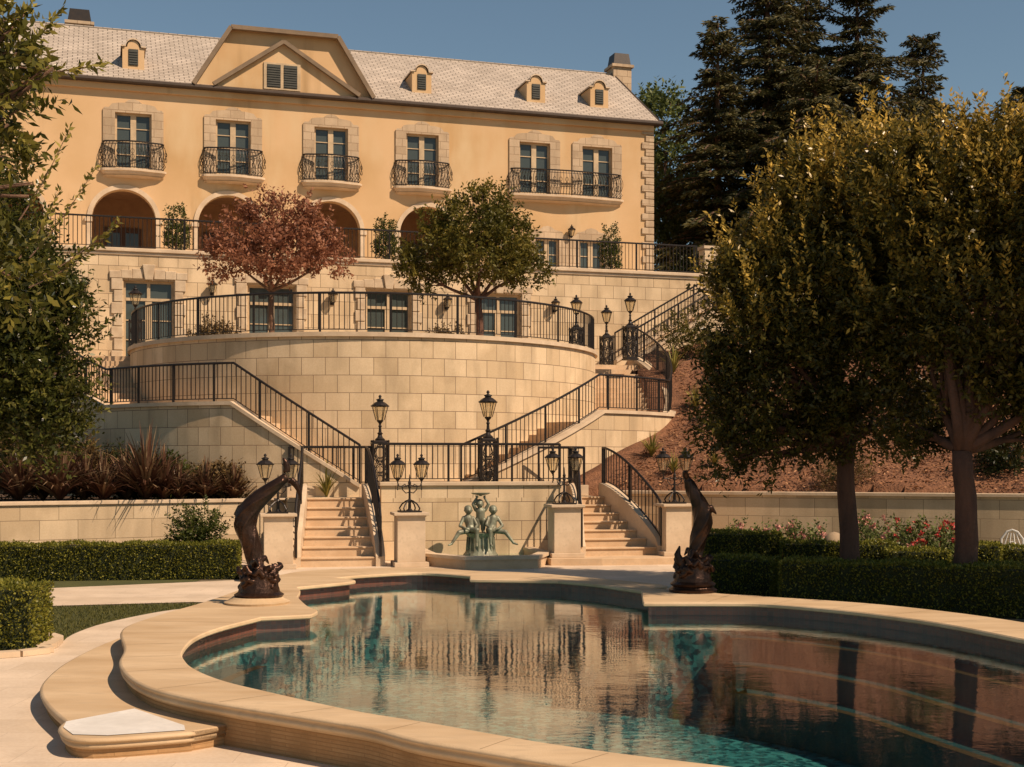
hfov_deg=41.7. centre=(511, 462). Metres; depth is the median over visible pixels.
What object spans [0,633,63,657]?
stone curb
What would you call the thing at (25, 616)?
box hedge
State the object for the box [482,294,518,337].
french door
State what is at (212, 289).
wall lantern
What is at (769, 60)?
conifer
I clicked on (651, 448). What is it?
spiky plant
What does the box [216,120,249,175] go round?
french door
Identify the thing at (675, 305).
iron railing
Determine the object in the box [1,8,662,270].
mansion
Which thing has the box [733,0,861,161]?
conifer
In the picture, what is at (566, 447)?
iron railing
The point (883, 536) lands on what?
rose bush
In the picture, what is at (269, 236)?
plum tree
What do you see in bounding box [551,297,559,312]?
wall lantern
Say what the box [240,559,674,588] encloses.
paved platform
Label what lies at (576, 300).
lamp post
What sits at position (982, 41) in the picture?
sky
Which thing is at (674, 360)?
spiky plant
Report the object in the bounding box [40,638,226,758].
pool side step
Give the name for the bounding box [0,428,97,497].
bedding shrub
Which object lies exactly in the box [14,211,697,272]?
iron railing
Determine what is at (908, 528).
rose bush
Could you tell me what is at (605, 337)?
lamp post
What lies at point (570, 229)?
wall lantern
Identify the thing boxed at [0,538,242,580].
box hedge
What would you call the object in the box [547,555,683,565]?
stone ledge
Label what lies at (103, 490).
flax plant
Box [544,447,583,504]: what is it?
twin lantern candelabra
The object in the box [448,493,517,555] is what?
fountain sculpture
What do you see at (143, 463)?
flax plant
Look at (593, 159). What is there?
french door
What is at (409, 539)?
stone plinth
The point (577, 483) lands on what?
iron railing
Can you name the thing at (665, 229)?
pale tree
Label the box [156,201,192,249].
topiary shrub
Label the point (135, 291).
lamp post
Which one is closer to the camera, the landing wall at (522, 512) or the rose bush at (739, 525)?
the rose bush at (739, 525)
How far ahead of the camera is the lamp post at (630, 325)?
41.48 m
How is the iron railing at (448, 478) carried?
on the landing wall at (522, 512)
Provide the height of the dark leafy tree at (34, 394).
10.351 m
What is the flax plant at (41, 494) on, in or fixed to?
on the planting bed
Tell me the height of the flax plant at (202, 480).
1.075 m
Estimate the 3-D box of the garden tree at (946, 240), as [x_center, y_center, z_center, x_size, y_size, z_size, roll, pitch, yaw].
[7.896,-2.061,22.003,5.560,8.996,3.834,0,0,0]
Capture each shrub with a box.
[0,428,65,499]
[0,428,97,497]
[62,429,136,499]
[90,437,159,499]
[130,448,198,498]
[134,457,209,498]
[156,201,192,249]
[162,495,233,544]
[184,456,253,498]
[186,313,241,335]
[370,212,399,259]
[426,321,469,334]
[595,221,622,268]
[652,305,713,358]
[653,247,719,272]
[807,454,877,491]
[878,377,949,416]
[972,433,1023,477]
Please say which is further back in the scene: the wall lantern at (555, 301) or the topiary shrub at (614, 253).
the topiary shrub at (614, 253)
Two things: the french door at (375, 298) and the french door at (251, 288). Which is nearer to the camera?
the french door at (251, 288)
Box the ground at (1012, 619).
[52,577,1023,621]
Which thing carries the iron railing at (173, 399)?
on the curved stair at (228, 430)
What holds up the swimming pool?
in the pool deck
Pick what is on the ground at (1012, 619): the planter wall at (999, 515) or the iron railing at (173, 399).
the planter wall at (999, 515)
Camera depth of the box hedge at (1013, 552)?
24.90 m
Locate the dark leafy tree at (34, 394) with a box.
[0,66,120,489]
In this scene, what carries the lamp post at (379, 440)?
on the landing wall at (522, 512)
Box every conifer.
[653,15,788,272]
[655,0,856,267]
[719,53,870,253]
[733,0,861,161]
[785,0,952,175]
[887,32,962,136]
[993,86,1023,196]
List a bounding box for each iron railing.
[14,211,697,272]
[61,350,360,483]
[131,291,593,348]
[288,446,371,485]
[294,446,303,557]
[365,446,381,556]
[382,443,560,481]
[460,329,672,481]
[538,446,584,484]
[569,446,582,546]
[602,446,661,545]
[614,280,711,359]
[638,287,719,352]
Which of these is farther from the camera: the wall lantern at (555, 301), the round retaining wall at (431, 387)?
the wall lantern at (555, 301)
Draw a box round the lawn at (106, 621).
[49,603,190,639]
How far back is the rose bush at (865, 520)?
27.09 m
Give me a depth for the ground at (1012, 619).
23.03 m
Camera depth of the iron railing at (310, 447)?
31.82 m
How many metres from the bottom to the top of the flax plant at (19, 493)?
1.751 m
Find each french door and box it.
[115,113,151,169]
[124,281,173,355]
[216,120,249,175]
[248,285,294,332]
[314,127,346,181]
[366,290,409,332]
[406,134,437,186]
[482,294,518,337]
[520,142,548,193]
[537,239,557,266]
[580,241,601,268]
[582,147,610,197]
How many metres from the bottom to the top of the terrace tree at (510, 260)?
5.275 m
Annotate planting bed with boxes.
[0,494,156,501]
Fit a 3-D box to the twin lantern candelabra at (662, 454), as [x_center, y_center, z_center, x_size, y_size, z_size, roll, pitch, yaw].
[3.659,0.298,30.247,0.912,1.262,0.430,0,0,-10]
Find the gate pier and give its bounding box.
[698,245,719,272]
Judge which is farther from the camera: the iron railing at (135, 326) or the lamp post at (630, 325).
the lamp post at (630, 325)
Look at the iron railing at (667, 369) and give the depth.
35.30 m
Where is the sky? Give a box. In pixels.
[0,0,1023,264]
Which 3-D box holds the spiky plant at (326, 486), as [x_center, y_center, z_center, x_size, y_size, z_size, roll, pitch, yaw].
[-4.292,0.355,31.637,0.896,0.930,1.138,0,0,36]
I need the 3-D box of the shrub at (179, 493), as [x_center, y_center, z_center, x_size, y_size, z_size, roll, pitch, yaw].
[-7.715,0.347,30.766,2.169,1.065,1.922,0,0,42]
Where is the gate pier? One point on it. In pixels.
(705, 249)
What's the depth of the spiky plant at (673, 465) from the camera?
33.35 m
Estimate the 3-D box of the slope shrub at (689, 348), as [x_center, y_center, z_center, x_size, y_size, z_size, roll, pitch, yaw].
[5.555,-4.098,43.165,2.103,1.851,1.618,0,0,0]
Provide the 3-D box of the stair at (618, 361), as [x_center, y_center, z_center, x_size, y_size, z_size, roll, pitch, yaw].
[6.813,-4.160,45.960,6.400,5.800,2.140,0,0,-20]
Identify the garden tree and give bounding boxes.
[679,93,943,559]
[814,72,1023,563]
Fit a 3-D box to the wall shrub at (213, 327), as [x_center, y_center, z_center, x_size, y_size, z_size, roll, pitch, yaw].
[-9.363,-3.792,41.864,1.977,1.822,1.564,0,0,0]
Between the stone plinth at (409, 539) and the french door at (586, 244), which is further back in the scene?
the french door at (586, 244)
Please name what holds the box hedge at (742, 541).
on the ground at (1012, 619)
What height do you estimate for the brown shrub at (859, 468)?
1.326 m
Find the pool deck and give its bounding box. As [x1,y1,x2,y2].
[0,609,337,766]
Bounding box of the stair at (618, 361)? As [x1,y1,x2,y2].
[614,293,803,364]
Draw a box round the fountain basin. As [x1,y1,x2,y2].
[425,547,549,569]
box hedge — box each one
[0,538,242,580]
[0,576,54,650]
[703,527,783,574]
[710,551,779,596]
[777,553,1023,618]
[778,536,898,576]
[883,544,951,563]
[978,539,1003,563]
[1002,541,1023,561]
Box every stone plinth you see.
[259,512,296,568]
[390,511,429,566]
[544,504,584,557]
[653,503,691,555]
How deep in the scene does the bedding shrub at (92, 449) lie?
31.34 m
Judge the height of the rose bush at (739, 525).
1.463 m
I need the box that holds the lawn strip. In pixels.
[32,579,200,587]
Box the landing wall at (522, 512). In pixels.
[286,481,587,560]
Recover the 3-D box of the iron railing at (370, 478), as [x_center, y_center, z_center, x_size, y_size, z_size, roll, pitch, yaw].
[-3.118,0.825,30.080,0.072,2.410,2.514,0,0,-14]
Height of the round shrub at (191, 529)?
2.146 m
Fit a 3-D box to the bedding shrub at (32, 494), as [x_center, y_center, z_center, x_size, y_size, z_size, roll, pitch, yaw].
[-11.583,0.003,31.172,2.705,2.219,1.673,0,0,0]
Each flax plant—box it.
[0,441,57,500]
[1,445,70,499]
[7,442,118,500]
[38,449,129,499]
[69,447,134,499]
[74,419,221,499]
[107,446,159,499]
[119,440,213,498]
[171,454,235,498]
[211,462,260,497]
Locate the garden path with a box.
[50,580,239,605]
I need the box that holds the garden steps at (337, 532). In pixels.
[293,484,384,567]
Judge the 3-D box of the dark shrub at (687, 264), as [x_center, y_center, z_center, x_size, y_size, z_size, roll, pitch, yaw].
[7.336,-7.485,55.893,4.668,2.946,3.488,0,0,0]
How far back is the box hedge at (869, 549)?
25.70 m
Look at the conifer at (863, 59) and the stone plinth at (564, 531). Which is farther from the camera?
the conifer at (863, 59)
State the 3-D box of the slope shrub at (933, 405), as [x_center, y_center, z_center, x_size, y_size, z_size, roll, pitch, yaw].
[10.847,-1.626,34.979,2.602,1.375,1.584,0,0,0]
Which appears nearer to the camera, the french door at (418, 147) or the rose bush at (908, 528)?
the rose bush at (908, 528)
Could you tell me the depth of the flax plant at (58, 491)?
29.74 m
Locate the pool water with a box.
[183,583,1023,765]
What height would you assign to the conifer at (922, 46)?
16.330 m
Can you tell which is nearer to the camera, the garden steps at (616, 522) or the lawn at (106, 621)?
the lawn at (106, 621)
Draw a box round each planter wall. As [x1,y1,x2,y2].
[0,498,285,558]
[623,490,1023,555]
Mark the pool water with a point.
(429, 652)
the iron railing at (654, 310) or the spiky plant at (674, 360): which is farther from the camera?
the iron railing at (654, 310)
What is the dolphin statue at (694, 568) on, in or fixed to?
on the swimming pool
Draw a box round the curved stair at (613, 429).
[454,357,675,481]
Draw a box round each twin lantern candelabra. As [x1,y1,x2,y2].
[256,454,299,513]
[389,454,429,512]
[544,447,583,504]
[655,447,693,503]
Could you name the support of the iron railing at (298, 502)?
on the garden steps at (337, 532)
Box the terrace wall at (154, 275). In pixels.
[19,244,714,364]
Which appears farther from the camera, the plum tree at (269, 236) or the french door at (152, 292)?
the french door at (152, 292)
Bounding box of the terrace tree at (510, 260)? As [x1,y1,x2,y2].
[390,172,558,334]
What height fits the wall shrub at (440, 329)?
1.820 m
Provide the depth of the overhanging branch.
14.05 m
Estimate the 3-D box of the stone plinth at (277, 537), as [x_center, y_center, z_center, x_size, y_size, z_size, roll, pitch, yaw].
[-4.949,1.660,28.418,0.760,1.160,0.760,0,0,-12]
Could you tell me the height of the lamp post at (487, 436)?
2.370 m
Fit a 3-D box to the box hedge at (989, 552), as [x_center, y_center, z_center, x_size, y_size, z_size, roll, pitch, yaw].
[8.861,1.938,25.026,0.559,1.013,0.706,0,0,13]
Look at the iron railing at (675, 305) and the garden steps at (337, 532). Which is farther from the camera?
the iron railing at (675, 305)
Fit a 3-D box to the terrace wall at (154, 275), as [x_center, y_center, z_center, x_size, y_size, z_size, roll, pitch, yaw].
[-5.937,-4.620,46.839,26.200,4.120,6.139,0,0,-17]
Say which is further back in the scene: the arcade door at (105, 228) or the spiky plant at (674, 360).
the arcade door at (105, 228)
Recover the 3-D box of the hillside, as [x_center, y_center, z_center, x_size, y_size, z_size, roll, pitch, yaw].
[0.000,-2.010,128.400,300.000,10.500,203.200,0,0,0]
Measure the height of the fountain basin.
0.320 m
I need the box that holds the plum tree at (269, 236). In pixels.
[193,183,359,331]
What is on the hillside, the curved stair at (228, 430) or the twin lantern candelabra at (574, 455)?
the curved stair at (228, 430)
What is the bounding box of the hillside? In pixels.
[0,282,1023,495]
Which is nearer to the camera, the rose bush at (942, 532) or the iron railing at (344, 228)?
the rose bush at (942, 532)
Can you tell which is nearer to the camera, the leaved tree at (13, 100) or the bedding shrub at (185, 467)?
the leaved tree at (13, 100)
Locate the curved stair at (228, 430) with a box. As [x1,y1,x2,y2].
[49,356,359,498]
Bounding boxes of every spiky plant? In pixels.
[308,460,336,496]
[639,428,660,455]
[659,344,684,372]
[663,452,686,473]
[677,384,702,406]
[707,452,725,465]
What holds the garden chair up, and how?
on the ground at (1012, 619)
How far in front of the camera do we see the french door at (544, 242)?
53.74 m
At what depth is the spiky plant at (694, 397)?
37.93 m
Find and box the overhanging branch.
[12,0,123,287]
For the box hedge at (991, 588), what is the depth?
21.35 m
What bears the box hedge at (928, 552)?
on the ground at (1012, 619)
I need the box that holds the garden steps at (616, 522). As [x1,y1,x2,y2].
[566,483,661,555]
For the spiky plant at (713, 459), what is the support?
on the hillside
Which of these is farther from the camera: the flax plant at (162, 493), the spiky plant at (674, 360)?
the spiky plant at (674, 360)
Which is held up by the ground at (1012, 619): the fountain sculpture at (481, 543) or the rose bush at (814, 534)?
the rose bush at (814, 534)
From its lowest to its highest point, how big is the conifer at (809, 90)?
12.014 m
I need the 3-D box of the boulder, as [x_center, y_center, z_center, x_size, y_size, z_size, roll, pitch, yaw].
[6.351,1.900,26.500,0.480,1.060,0.440,0,0,0]
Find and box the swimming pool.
[119,567,1023,766]
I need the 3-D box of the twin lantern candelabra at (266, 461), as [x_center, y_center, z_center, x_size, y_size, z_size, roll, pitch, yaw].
[-4.949,0.448,28.418,0.912,1.262,0.430,0,0,-8]
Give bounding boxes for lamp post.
[128,285,141,355]
[370,395,389,488]
[477,390,498,480]
[568,295,582,345]
[599,305,613,364]
[622,293,638,360]
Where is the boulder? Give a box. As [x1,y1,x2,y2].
[824,532,839,541]
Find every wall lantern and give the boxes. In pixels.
[208,279,217,295]
[329,288,337,304]
[443,293,452,309]
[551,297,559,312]
[568,224,575,237]
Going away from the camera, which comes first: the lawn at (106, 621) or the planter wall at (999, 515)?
the lawn at (106, 621)
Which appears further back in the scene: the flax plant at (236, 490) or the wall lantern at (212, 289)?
the wall lantern at (212, 289)
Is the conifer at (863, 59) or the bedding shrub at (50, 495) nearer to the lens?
the bedding shrub at (50, 495)
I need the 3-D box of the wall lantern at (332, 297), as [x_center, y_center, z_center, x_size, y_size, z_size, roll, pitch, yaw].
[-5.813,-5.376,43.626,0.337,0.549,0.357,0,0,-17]
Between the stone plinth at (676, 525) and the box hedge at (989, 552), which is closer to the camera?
the box hedge at (989, 552)
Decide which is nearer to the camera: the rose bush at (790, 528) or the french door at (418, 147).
the rose bush at (790, 528)
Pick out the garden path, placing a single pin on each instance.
(204, 591)
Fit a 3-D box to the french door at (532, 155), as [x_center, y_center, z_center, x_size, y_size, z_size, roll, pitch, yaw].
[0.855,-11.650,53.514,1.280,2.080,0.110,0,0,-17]
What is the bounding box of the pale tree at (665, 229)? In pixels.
[635,76,703,271]
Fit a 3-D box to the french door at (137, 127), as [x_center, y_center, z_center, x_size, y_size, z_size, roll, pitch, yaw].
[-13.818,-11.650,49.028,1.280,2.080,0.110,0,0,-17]
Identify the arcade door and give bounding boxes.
[104,227,140,247]
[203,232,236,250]
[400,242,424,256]
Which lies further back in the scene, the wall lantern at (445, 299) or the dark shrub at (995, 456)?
the wall lantern at (445, 299)
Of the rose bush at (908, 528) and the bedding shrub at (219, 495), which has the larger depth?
the bedding shrub at (219, 495)
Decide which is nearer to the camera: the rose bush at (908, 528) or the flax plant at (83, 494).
the rose bush at (908, 528)
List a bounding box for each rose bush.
[725,515,776,530]
[750,515,801,542]
[785,518,826,539]
[838,510,901,540]
[859,526,917,550]
[878,513,937,550]
[916,512,983,560]
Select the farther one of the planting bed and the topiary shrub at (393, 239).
the topiary shrub at (393, 239)
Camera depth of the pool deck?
12.00 m
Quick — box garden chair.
[1000,529,1023,547]
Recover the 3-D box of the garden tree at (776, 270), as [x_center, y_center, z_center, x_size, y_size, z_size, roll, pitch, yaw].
[5.636,-2.081,23.889,5.450,9.012,3.652,0,0,0]
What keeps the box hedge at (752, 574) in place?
on the ground at (1012, 619)
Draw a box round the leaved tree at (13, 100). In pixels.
[0,0,82,332]
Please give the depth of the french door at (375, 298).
44.48 m
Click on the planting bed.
(65, 498)
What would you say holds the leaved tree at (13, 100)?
on the pool deck
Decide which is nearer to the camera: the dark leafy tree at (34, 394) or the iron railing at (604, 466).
the dark leafy tree at (34, 394)
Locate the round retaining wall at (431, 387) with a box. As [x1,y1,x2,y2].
[128,332,597,494]
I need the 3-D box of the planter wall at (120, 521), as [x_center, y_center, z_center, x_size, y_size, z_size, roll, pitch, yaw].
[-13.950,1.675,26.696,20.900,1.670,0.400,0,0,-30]
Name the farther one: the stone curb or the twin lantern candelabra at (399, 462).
the twin lantern candelabra at (399, 462)
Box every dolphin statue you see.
[224,458,301,606]
[669,471,716,593]
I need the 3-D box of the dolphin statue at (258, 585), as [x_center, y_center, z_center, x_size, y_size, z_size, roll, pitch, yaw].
[-3.687,0.987,19.429,0.936,2.107,0.936,0,0,40]
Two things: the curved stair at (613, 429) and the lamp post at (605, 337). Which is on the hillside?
the curved stair at (613, 429)
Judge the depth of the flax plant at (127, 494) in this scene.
30.74 m
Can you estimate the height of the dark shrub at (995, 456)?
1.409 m
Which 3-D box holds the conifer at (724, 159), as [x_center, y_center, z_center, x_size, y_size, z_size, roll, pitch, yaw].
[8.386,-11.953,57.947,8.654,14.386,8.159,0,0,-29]

